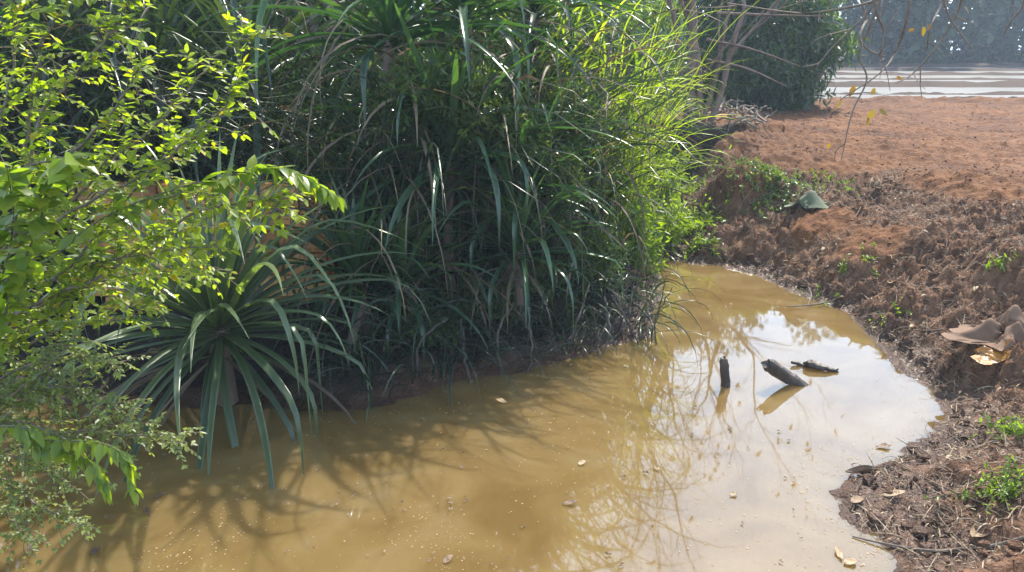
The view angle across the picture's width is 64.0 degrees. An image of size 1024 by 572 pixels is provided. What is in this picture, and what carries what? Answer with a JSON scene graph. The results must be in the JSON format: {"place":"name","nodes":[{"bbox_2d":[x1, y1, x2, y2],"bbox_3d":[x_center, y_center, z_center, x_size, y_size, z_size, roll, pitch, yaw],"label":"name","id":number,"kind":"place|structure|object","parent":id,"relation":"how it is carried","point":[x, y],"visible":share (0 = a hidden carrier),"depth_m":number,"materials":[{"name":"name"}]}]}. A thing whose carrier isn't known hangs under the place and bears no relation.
{"place":"outdoors","nodes":[
{"label":"outdoors","id":0,"kind":"place"},
{"bbox_2d":[0,260,945,571],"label":"pond water","id":1,"kind":"structure","parent":0,"point":[754,322],"depth_m":4.78,"materials":[{"name":"liquid"}]},
{"bbox_2d":[133,373,929,571],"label":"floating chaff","id":2,"kind":"object","parent":1,"relation":"on","point":[534,496],"visible":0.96,"depth_m":4.35,"materials":[{"name":"beige plant"}]},
{"bbox_2d":[613,289,638,344],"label":"stem","id":3,"kind":"object","parent":1,"relation":"in","point":[626,320],"visible":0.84,"depth_m":6.72,"materials":[{"name":"plant"}]},
{"bbox_2d":[654,287,672,344],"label":"stem","id":4,"kind":"object","parent":1,"relation":"in","point":[656,317],"visible":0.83,"depth_m":6.69,"materials":[{"name":"plant"}]},
{"bbox_2d":[719,356,730,387],"bbox_3d":[1.534,0.756,5.950,0.094,0.532,0.072,0,17,0],"label":"wooden post","id":5,"kind":"object","parent":1,"relation":"in","point":[724,373],"visible":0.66,"depth_m":5.89,"materials":[{"name":"brown wood"}]},
{"bbox_2d":[760,359,807,386],"bbox_3d":[2.048,0.710,5.946,0.536,0.417,0.158,0,17,0],"label":"log","id":6,"kind":"object","parent":1,"relation":"in","point":[775,369],"visible":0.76,"depth_m":5.88,"materials":[{"name":"brown wood"}]},
{"bbox_2d":[791,359,838,371],"bbox_3d":[2.338,0.627,6.241,0.413,0.124,0.104,9,19,27],"label":"log","id":7,"kind":"object","parent":1,"relation":"on","point":[814,364],"visible":0.89,"depth_m":6.21,"materials":[{"name":"brown wood"}]},
{"bbox_2d":[844,557,856,564],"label":"dead leaf","id":8,"kind":"object","parent":1,"relation":"on","point":[849,560],"visible":1,"depth_m":3.92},
{"bbox_2d":[0,52,1023,571],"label":"ground","id":9,"kind":"structure","parent":0,"point":[900,108],"depth_m":7.65,"materials":[{"name":"soil"}]},
{"bbox_2d":[0,0,119,259],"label":"screwpine","id":10,"kind":"object","parent":9,"relation":"on","point":[22,61],"visible":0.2,"depth_m":6.68,"materials":[{"name":"green plant"}]},
{"bbox_2d":[0,0,197,178],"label":"screwpine","id":11,"kind":"object","parent":9,"relation":"on","point":[72,8],"visible":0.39,"depth_m":6.88,"materials":[{"name":"green plant"}]},
{"bbox_2d":[0,306,206,568],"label":"fine leaved shrub","id":12,"kind":"object","parent":9,"relation":"on","point":[12,403],"visible":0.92,"depth_m":3.68,"materials":[{"name":"green plant"}]},
{"bbox_2d":[0,425,143,505],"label":"broad leaved vine","id":13,"kind":"object","parent":12,"relation":"attached to","point":[44,448],"visible":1,"depth_m":3.32,"materials":[{"name":"green plant"}]},
{"bbox_2d":[0,0,210,172],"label":"bushy tree","id":14,"kind":"object","parent":9,"relation":"on","point":[80,10],"visible":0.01,"depth_m":9.36,"materials":[{"name":"green plant"}]},
{"bbox_2d":[52,96,244,262],"bbox_3d":[-2.995,-0.821,7.236,2.171,1.847,1.994,16,23,42],"label":"screwpine","id":15,"kind":"object","parent":9,"relation":"on","point":[146,139],"visible":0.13,"depth_m":7.08,"materials":[{"name":"green plant"}]},
{"bbox_2d":[0,0,311,385],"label":"fine leaved shrub","id":16,"kind":"object","parent":9,"relation":"on","point":[54,301],"visible":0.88,"depth_m":3.48,"materials":[{"name":"green plant"}]},
{"bbox_2d":[0,151,98,357],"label":"broad leaved vine","id":17,"kind":"object","parent":16,"relation":"attached to","point":[61,174],"visible":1,"depth_m":3.08,"materials":[{"name":"green plant"}]},
{"bbox_2d":[41,155,346,276],"bbox_3d":[-2.467,0.080,3.682,3.472,1.340,0.549,2,17,7],"label":"broad leaved vine","id":18,"kind":"object","parent":16,"relation":"attached to","point":[309,184],"visible":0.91,"depth_m":3.40,"materials":[{"name":"green plant"}]},
{"bbox_2d":[0,0,317,179],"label":"screwpine","id":19,"kind":"object","parent":9,"relation":"on","point":[161,12],"visible":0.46,"depth_m":7.04,"materials":[{"name":"green plant"}]},
{"bbox_2d":[93,0,293,159],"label":"bushy tree","id":20,"kind":"object","parent":9,"relation":"on","point":[199,56],"visible":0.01,"depth_m":11.68,"materials":[{"name":"green plant"}]},
{"bbox_2d":[68,181,340,308],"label":"laterite wall","id":21,"kind":"structure","parent":9,"relation":"on","point":[155,189],"depth_m":6.77,"materials":[{"name":"plant"}]},
{"bbox_2d":[0,123,433,503],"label":"screwpine","id":22,"kind":"object","parent":9,"relation":"on","point":[218,332],"visible":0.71,"depth_m":5.25,"materials":[{"name":"green plant"}]},
{"bbox_2d":[94,0,409,209],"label":"screwpine","id":23,"kind":"object","parent":9,"relation":"on","point":[252,16],"visible":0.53,"depth_m":6.75,"materials":[{"name":"green plant"}]},
{"bbox_2d":[134,0,445,174],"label":"bushy tree","id":24,"kind":"object","parent":9,"relation":"on","point":[311,27],"visible":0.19,"depth_m":9.06,"materials":[{"name":"green plant"}]},
{"bbox_2d":[344,311,362,355],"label":"root","id":25,"kind":"object","parent":9,"relation":"hanging from","point":[358,315],"visible":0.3,"depth_m":6.13,"materials":[{"name":"brown plant"}]},
{"bbox_2d":[238,171,489,364],"bbox_3d":[-1.175,-0.190,6.211,1.808,1.478,1.763,5,18,17],"label":"screwpine","id":26,"kind":"object","parent":9,"relation":"on","point":[353,264],"visible":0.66,"depth_m":6.10,"materials":[{"name":"green plant"}]},
{"bbox_2d":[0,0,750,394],"bbox_3d":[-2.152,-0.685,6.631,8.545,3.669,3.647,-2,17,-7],"label":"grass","id":27,"kind":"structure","parent":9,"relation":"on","point":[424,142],"depth_m":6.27,"materials":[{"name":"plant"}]},
{"bbox_2d":[188,0,587,295],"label":"screwpine","id":28,"kind":"object","parent":9,"relation":"on","point":[384,12],"visible":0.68,"depth_m":6.21,"materials":[{"name":"green plant"}]},
{"bbox_2d":[340,10,382,98],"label":"leafy sprig","id":29,"kind":"object","parent":28,"relation":"attached to","point":[362,52],"visible":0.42,"depth_m":6.62,"materials":[{"name":"green plant"}]},
{"bbox_2d":[0,0,797,320],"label":"tall grass","id":30,"kind":"structure","parent":9,"relation":"on","point":[302,162],"depth_m":6.67,"materials":[{"name":"plant"}]},
{"bbox_2d":[364,175,437,313],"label":"leafy weed","id":31,"kind":"object","parent":9,"relation":"on","point":[420,252],"visible":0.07,"depth_m":6.72,"materials":[{"name":"green plant"}]},
{"bbox_2d":[309,185,498,359],"bbox_3d":[-0.870,-0.099,6.301,1.508,1.409,1.900,-3,17,-8],"label":"screwpine","id":32,"kind":"object","parent":9,"relation":"on","point":[412,300],"visible":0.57,"depth_m":6.23,"materials":[{"name":"green plant"}]},
{"bbox_2d":[367,47,458,320],"bbox_3d":[-0.738,-0.770,6.509,0.614,2.169,0.925,4,17,14],"label":"leafy weed","id":33,"kind":"object","parent":9,"relation":"on","point":[391,85],"visible":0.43,"depth_m":6.18,"materials":[{"name":"green plant"}]},
{"bbox_2d":[367,289,464,351],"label":"leafy weed","id":34,"kind":"object","parent":9,"relation":"on","point":[403,329],"visible":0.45,"depth_m":6.32,"materials":[{"name":"green plant"}]},
{"bbox_2d":[291,0,545,168],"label":"bushy tree","id":35,"kind":"object","parent":9,"relation":"on","point":[437,19],"visible":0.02,"depth_m":10.81,"materials":[{"name":"green plant"}]},
{"bbox_2d":[415,318,447,376],"bbox_3d":[-0.622,0.505,6.073,0.082,0.423,0.476,7,18,23],"label":"root","id":36,"kind":"object","parent":9,"relation":"hanging from","point":[427,333],"visible":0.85,"depth_m":5.98,"materials":[{"name":"brown wood"}]},
{"bbox_2d":[398,42,515,328],"bbox_3d":[-0.477,-0.802,6.583,1.088,2.232,1.038,0,17,0],"label":"leafy weed","id":37,"kind":"object","parent":9,"relation":"on","point":[471,90],"visible":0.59,"depth_m":6.16,"materials":[{"name":"green plant"}]},
{"bbox_2d":[282,0,646,313],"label":"screwpine","id":38,"kind":"object","parent":9,"relation":"on","point":[456,81],"visible":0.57,"depth_m":6.12,"materials":[{"name":"green plant"}]},
{"bbox_2d":[339,127,401,177],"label":"leafy sprig","id":39,"kind":"object","parent":38,"relation":"attached to","point":[371,139],"visible":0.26,"depth_m":6.65,"materials":[{"name":"green plant"}]},
{"bbox_2d":[458,318,470,383],"bbox_3d":[-0.361,0.508,6.149,0.050,0.391,0.548,-3,17,-10],"label":"root","id":40,"kind":"object","parent":9,"relation":"hanging from","point":[463,348],"visible":0.7,"depth_m":6.13,"materials":[{"name":"brown wood"}]},
{"bbox_2d":[422,276,514,328],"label":"leafy weed","id":41,"kind":"object","parent":9,"relation":"on","point":[460,308],"visible":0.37,"depth_m":6.78,"materials":[{"name":"green plant"}]},
{"bbox_2d":[296,0,669,284],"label":"screwpine","id":42,"kind":"object","parent":9,"relation":"on","point":[465,15],"visible":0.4,"depth_m":6.61,"materials":[{"name":"green plant"}]},
{"bbox_2d":[249,209,724,423],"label":"bank grass","id":43,"kind":"structure","parent":9,"relation":"on","point":[446,356],"depth_m":6.14,"materials":[{"name":"plant"}]},
{"bbox_2d":[441,91,560,321],"bbox_3d":[-0.102,-0.642,6.655,0.988,1.867,0.821,0,17,0],"label":"leafy weed","id":44,"kind":"object","parent":9,"relation":"on","point":[495,131],"visible":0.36,"depth_m":6.38,"materials":[{"name":"green plant"}]},
{"bbox_2d":[370,52,636,300],"bbox_3d":[0.016,-0.830,6.718,2.225,2.167,2.390,0,17,0],"label":"screwpine","id":45,"kind":"object","parent":9,"relation":"on","point":[556,226],"visible":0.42,"depth_m":6.45,"materials":[{"name":"green plant"}]},
{"bbox_2d":[496,301,513,374],"bbox_3d":[-0.058,0.407,6.301,0.083,0.488,0.512,4,17,13],"label":"root","id":46,"kind":"object","parent":9,"relation":"hanging from","point":[501,323],"visible":0.56,"depth_m":6.21,"materials":[{"name":"plant"}]},
{"bbox_2d":[475,290,543,330],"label":"leafy weed","id":47,"kind":"object","parent":9,"relation":"on","point":[499,303],"visible":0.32,"depth_m":6.81,"materials":[{"name":"green plant"}]},
{"bbox_2d":[405,140,621,340],"bbox_3d":[0.024,-0.413,6.513,1.712,1.582,2.123,0,17,0],"label":"screwpine","id":48,"kind":"object","parent":9,"relation":"on","point":[521,249],"visible":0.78,"depth_m":6.44,"materials":[{"name":"green plant"}]},
{"bbox_2d":[27,0,1023,63],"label":"woodland","id":49,"kind":"object","parent":9,"relation":"on","point":[983,33],"visible":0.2,"depth_m":54.70,"materials":[{"name":"green plant"}]},
{"bbox_2d":[454,5,597,261],"bbox_3d":[0.009,-1.478,8.075,1.649,2.478,1.322,-4,17,-13],"label":"leafy weed","id":50,"kind":"object","parent":9,"relation":"on","point":[499,35],"visible":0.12,"depth_m":7.75,"materials":[{"name":"green plant"}]},
{"bbox_2d":[519,310,533,373],"bbox_3d":[0.113,0.439,6.253,0.061,0.445,0.332,-3,17,-11],"label":"root","id":51,"kind":"object","parent":9,"relation":"hanging from","point":[529,328],"visible":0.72,"depth_m":6.16,"materials":[{"name":"plant"}]},
{"bbox_2d":[376,0,680,161],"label":"bushy tree","id":52,"kind":"object","parent":9,"relation":"on","point":[632,32],"visible":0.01,"depth_m":11.64,"materials":[{"name":"green plant"}]},
{"bbox_2d":[487,254,580,300],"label":"leafy weed","id":53,"kind":"object","parent":9,"relation":"on","point":[545,272],"visible":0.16,"depth_m":7.18,"materials":[{"name":"green plant"}]},
{"bbox_2d":[414,0,660,118],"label":"screwpine","id":54,"kind":"object","parent":9,"relation":"on","point":[532,9],"visible":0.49,"depth_m":7.64,"materials":[{"name":"green plant"}]},
{"bbox_2d":[523,263,551,303],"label":"leafy sprig","id":55,"kind":"object","parent":9,"relation":"on","point":[531,283],"visible":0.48,"depth_m":6.88,"materials":[{"name":"green plant"}]},
{"bbox_2d":[541,276,588,300],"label":"leafy weed","id":56,"kind":"object","parent":9,"relation":"on","point":[565,293],"visible":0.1,"depth_m":7.32,"materials":[{"name":"green plant"}]},
{"bbox_2d":[523,78,617,266],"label":"leafy weed","id":57,"kind":"object","parent":9,"relation":"on","point":[592,112],"visible":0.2,"depth_m":7.22,"materials":[{"name":"green plant"}]},
{"bbox_2d":[410,0,737,236],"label":"reed clump","id":58,"kind":"object","parent":9,"relation":"on","point":[602,61],"visible":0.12,"depth_m":7.72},
{"bbox_2d":[521,132,635,305],"bbox_3d":[0.430,-0.579,6.995,0.986,1.483,0.774,-10,20,-31],"label":"leafy weed","id":59,"kind":"object","parent":9,"relation":"on","point":[567,167],"visible":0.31,"depth_m":6.77,"materials":[{"name":"green plant"}]},
{"bbox_2d":[568,283,589,345],"bbox_3d":[0.554,0.288,6.731,0.048,0.477,0.648,6,18,20],"label":"root","id":60,"kind":"object","parent":9,"relation":"hanging from","point":[581,311],"visible":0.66,"depth_m":6.67,"materials":[{"name":"brown wood"}]},
{"bbox_2d":[473,0,711,263],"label":"reed clump","id":61,"kind":"object","parent":9,"relation":"on","point":[590,47],"visible":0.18,"depth_m":7.52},
{"bbox_2d":[557,226,631,294],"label":"leafy weed","id":62,"kind":"object","parent":9,"relation":"on","point":[605,239],"visible":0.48,"depth_m":7.42,"materials":[{"name":"green plant"}]},
{"bbox_2d":[592,311,599,356],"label":"root","id":63,"kind":"object","parent":9,"relation":"hanging from","point":[595,326],"visible":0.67,"depth_m":6.59,"materials":[{"name":"plant"}]},
{"bbox_2d":[587,305,610,354],"bbox_3d":[0.717,0.370,6.672,0.114,0.348,0.387,-4,17,-13],"label":"root","id":64,"kind":"object","parent":9,"relation":"hanging from","point":[606,317],"visible":0.79,"depth_m":6.59,"materials":[{"name":"plant"}]},
{"bbox_2d":[591,296,609,351],"bbox_3d":[0.745,0.339,6.723,0.117,0.373,0.519,5,18,17],"label":"root","id":65,"kind":"object","parent":9,"relation":"hanging from","point":[603,330],"visible":0.66,"depth_m":6.64,"materials":[{"name":"plant"}]},
{"bbox_2d":[581,103,651,244],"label":"leafy weed","id":66,"kind":"object","parent":9,"relation":"on","point":[643,129],"visible":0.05,"depth_m":8.61,"materials":[{"name":"green plant"}]},
{"bbox_2d":[608,295,624,344],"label":"root","id":67,"kind":"object","parent":9,"relation":"hanging from","point":[618,308],"visible":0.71,"depth_m":6.86,"materials":[{"name":"plant"}]},
{"bbox_2d":[599,167,674,264],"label":"leafy weed","id":68,"kind":"object","parent":9,"relation":"on","point":[632,237],"visible":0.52,"depth_m":8.49,"materials":[{"name":"green plant"}]},
{"bbox_2d":[623,295,653,342],"bbox_3d":[1.104,0.298,6.966,0.097,0.318,0.542,-6,18,-21],"label":"root","id":69,"kind":"object","parent":9,"relation":"hanging from","point":[639,307],"visible":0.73,"depth_m":6.93,"materials":[{"name":"plant"}]},
{"bbox_2d":[585,0,707,111],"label":"bushy tree","id":70,"kind":"object","parent":9,"relation":"on","point":[648,22],"visible":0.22,"depth_m":15.63,"materials":[{"name":"green plant"}]},
{"bbox_2d":[618,227,675,279],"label":"leafy weed","id":71,"kind":"object","parent":9,"relation":"on","point":[648,262],"visible":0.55,"depth_m":8.53,"materials":[{"name":"green plant"}]},
{"bbox_2d":[581,9,741,250],"bbox_3d":[1.396,-1.659,8.992,2.322,2.584,3.161,-9,19,-29],"label":"reed clump","id":72,"kind":"object","parent":9,"relation":"on","point":[650,92],"visible":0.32,"depth_m":8.50,"materials":[{"name":"plant"}]},
{"bbox_2d":[601,27,726,196],"bbox_3d":[2.023,-2.178,10.909,2.306,2.411,1.418,15,22,41],"label":"reed clump","id":73,"kind":"object","parent":9,"relation":"on","point":[675,109],"visible":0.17,"depth_m":10.55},
{"bbox_2d":[575,0,757,250],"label":"reed clump","id":74,"kind":"object","parent":9,"relation":"on","point":[627,154],"visible":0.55,"depth_m":8.31,"materials":[{"name":"plant"}]},
{"bbox_2d":[638,131,695,226],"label":"leafy weed","id":75,"kind":"object","parent":9,"relation":"on","point":[665,191],"visible":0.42,"depth_m":9.97,"materials":[{"name":"green plant"}]},
{"bbox_2d":[630,100,704,174],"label":"bank weed","id":76,"kind":"object","parent":9,"relation":"on","point":[670,158],"visible":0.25,"depth_m":13.26,"materials":[{"name":"green plant"}]},
{"bbox_2d":[644,191,699,251],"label":"leafy weed","id":77,"kind":"object","parent":9,"relation":"on","point":[670,225],"visible":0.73,"depth_m":9.42,"materials":[{"name":"green plant"}]},
{"bbox_2d":[641,140,736,202],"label":"bank weed","id":78,"kind":"object","parent":9,"relation":"on","point":[691,188],"visible":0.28,"depth_m":11.12,"materials":[{"name":"green plant"}]},
{"bbox_2d":[623,0,765,101],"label":"bushy tree","id":79,"kind":"object","parent":9,"relation":"on","point":[706,82],"visible":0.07,"depth_m":20.09,"materials":[{"name":"green plant"}]},
{"bbox_2d":[660,196,729,242],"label":"bank weed","id":80,"kind":"object","parent":9,"relation":"on","point":[694,209],"visible":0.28,"depth_m":9.96,"materials":[{"name":"green plant"}]},
{"bbox_2d":[674,224,726,261],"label":"bank weed","id":81,"kind":"object","parent":9,"relation":"on","point":[698,241],"visible":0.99,"depth_m":9.29,"materials":[{"name":"green plant"}]},
{"bbox_2d":[663,160,743,234],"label":"bank weed","id":82,"kind":"object","parent":9,"relation":"on","point":[704,223],"visible":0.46,"depth_m":9.95,"materials":[{"name":"green plant"}]},
{"bbox_2d":[703,98,767,122],"bbox_3d":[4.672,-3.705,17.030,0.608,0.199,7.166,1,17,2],"label":"stick","id":83,"kind":"object","parent":9,"relation":"on","point":[751,112],"visible":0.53,"depth_m":15.64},
{"bbox_2d":[665,0,826,121],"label":"bare tree","id":84,"kind":"object","parent":9,"relation":"on","point":[733,45],"visible":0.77,"depth_m":13.45,"materials":[{"name":"brown plant"}]},
{"bbox_2d":[732,118,768,132],"bbox_3d":[3.855,-2.603,13.245,0.608,0.232,0.090,8,19,25],"label":"stick","id":85,"kind":"object","parent":9,"relation":"on","point":[751,120],"visible":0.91,"depth_m":13.20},
{"bbox_2d":[707,155,817,227],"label":"ground cover","id":86,"kind":"object","parent":9,"relation":"on","point":[777,173],"visible":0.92,"depth_m":9.76,"materials":[{"name":"green plant"}]},
{"bbox_2d":[683,0,870,112],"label":"bushy tree","id":87,"kind":"object","parent":9,"relation":"on","point":[797,47],"visible":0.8,"depth_m":18.02,"materials":[{"name":"green plant"}]},
{"bbox_2d":[784,190,829,208],"bbox_3d":[3.314,-0.985,9.175,0.499,0.201,0.493,-7,18,-21],"label":"green cloth","id":88,"kind":"object","parent":9,"relation":"on","point":[810,199],"visible":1,"depth_m":9.04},
{"bbox_2d":[787,292,840,306],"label":"twig","id":89,"kind":"object","parent":9,"relation":"on","point":[815,303],"visible":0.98,"depth_m":7.68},
{"bbox_2d":[608,166,1023,571],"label":"dry litter","id":90,"kind":"object","parent":9,"relation":"on","point":[953,414],"visible":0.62,"depth_m":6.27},
{"bbox_2d":[776,0,857,103],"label":"bushy tree","id":91,"kind":"object","parent":9,"relation":"on","point":[835,15],"visible":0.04,"depth_m":19.38,"materials":[{"name":"green plant"}]},
{"bbox_2d":[619,97,1023,571],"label":"soil clods","id":92,"kind":"object","parent":9,"relation":"on","point":[869,479],"visible":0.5,"depth_m":6.55,"materials":[{"name":"soil"}]},
{"bbox_2d":[793,168,858,195],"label":"ground cover","id":93,"kind":"object","parent":9,"relation":"on","point":[837,182],"visible":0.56,"depth_m":10.07,"materials":[{"name":"green plant"}]},
{"bbox_2d":[629,170,1023,562],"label":"leaf litter","id":94,"kind":"object","parent":9,"relation":"on","point":[960,391],"visible":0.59,"depth_m":6.48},
{"bbox_2d":[796,242,877,305],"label":"ground cover","id":95,"kind":"object","parent":9,"relation":"on","point":[845,266],"visible":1,"depth_m":7.85,"materials":[{"name":"green plant"}]},
{"bbox_2d":[676,103,1023,216],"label":"field straw","id":96,"kind":"object","parent":9,"relation":"on","point":[909,139],"visible":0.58,"depth_m":13.43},
{"bbox_2d":[851,495,863,502],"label":"dead leaf","id":97,"kind":"object","parent":9,"relation":"on","point":[855,498],"visible":1,"depth_m":4.39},
{"bbox_2d":[700,0,1023,161],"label":"overhanging tree","id":98,"kind":"object","parent":9,"relation":"on","point":[853,89],"visible":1,"depth_m":4.13,"materials":[{"name":"brown plant"}]},
{"bbox_2d":[845,465,878,472],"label":"dead leaf","id":99,"kind":"object","parent":9,"relation":"on","point":[864,468],"visible":0.95,"depth_m":4.72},
{"bbox_2d":[867,294,911,328],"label":"bank weed","id":100,"kind":"object","parent":9,"relation":"on","point":[898,312],"visible":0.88,"depth_m":6.94,"materials":[{"name":"green plant"}]},
{"bbox_2d":[852,535,1023,552],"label":"twig","id":101,"kind":"object","parent":9,"relation":"on","point":[1020,538],"visible":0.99,"depth_m":3.92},
{"bbox_2d":[901,464,986,503],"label":"twig","id":102,"kind":"object","parent":9,"relation":"on","point":[947,488],"visible":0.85,"depth_m":4.32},
{"bbox_2d":[922,454,1023,513],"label":"bank weed","id":103,"kind":"object","parent":9,"relation":"on","point":[1004,491],"visible":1,"depth_m":4.09,"materials":[{"name":"green plant"}]},
{"bbox_2d":[970,524,989,536],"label":"dead leaf","id":104,"kind":"object","parent":9,"relation":"on","point":[972,531],"visible":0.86,"depth_m":3.95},
{"bbox_2d":[941,305,1023,350],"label":"sack","id":105,"kind":"object","parent":9,"relation":"on","point":[1009,322],"visible":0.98,"depth_m":5.84,"materials":[{"name":"fabric"}]},
{"bbox_2d":[970,338,1012,364],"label":"dry leaf","id":106,"kind":"object","parent":9,"relation":"on","point":[993,356],"visible":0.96,"depth_m":5.65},
{"bbox_2d":[967,413,1023,439],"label":"bank weed","id":107,"kind":"object","parent":9,"relation":"on","point":[1016,428],"visible":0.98,"depth_m":4.79,"materials":[{"name":"green plant"}]},
{"bbox_2d":[983,250,1023,271],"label":"bank weed","id":108,"kind":"object","parent":9,"relation":"on","point":[988,265],"visible":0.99,"depth_m":6.65,"materials":[{"name":"green plant"}]},
{"bbox_2d":[23,67,1023,98],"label":"paddy water","id":109,"kind":"structure","parent":0,"point":[945,90],"depth_m":28.57,"materials":[{"name":"liquid"}]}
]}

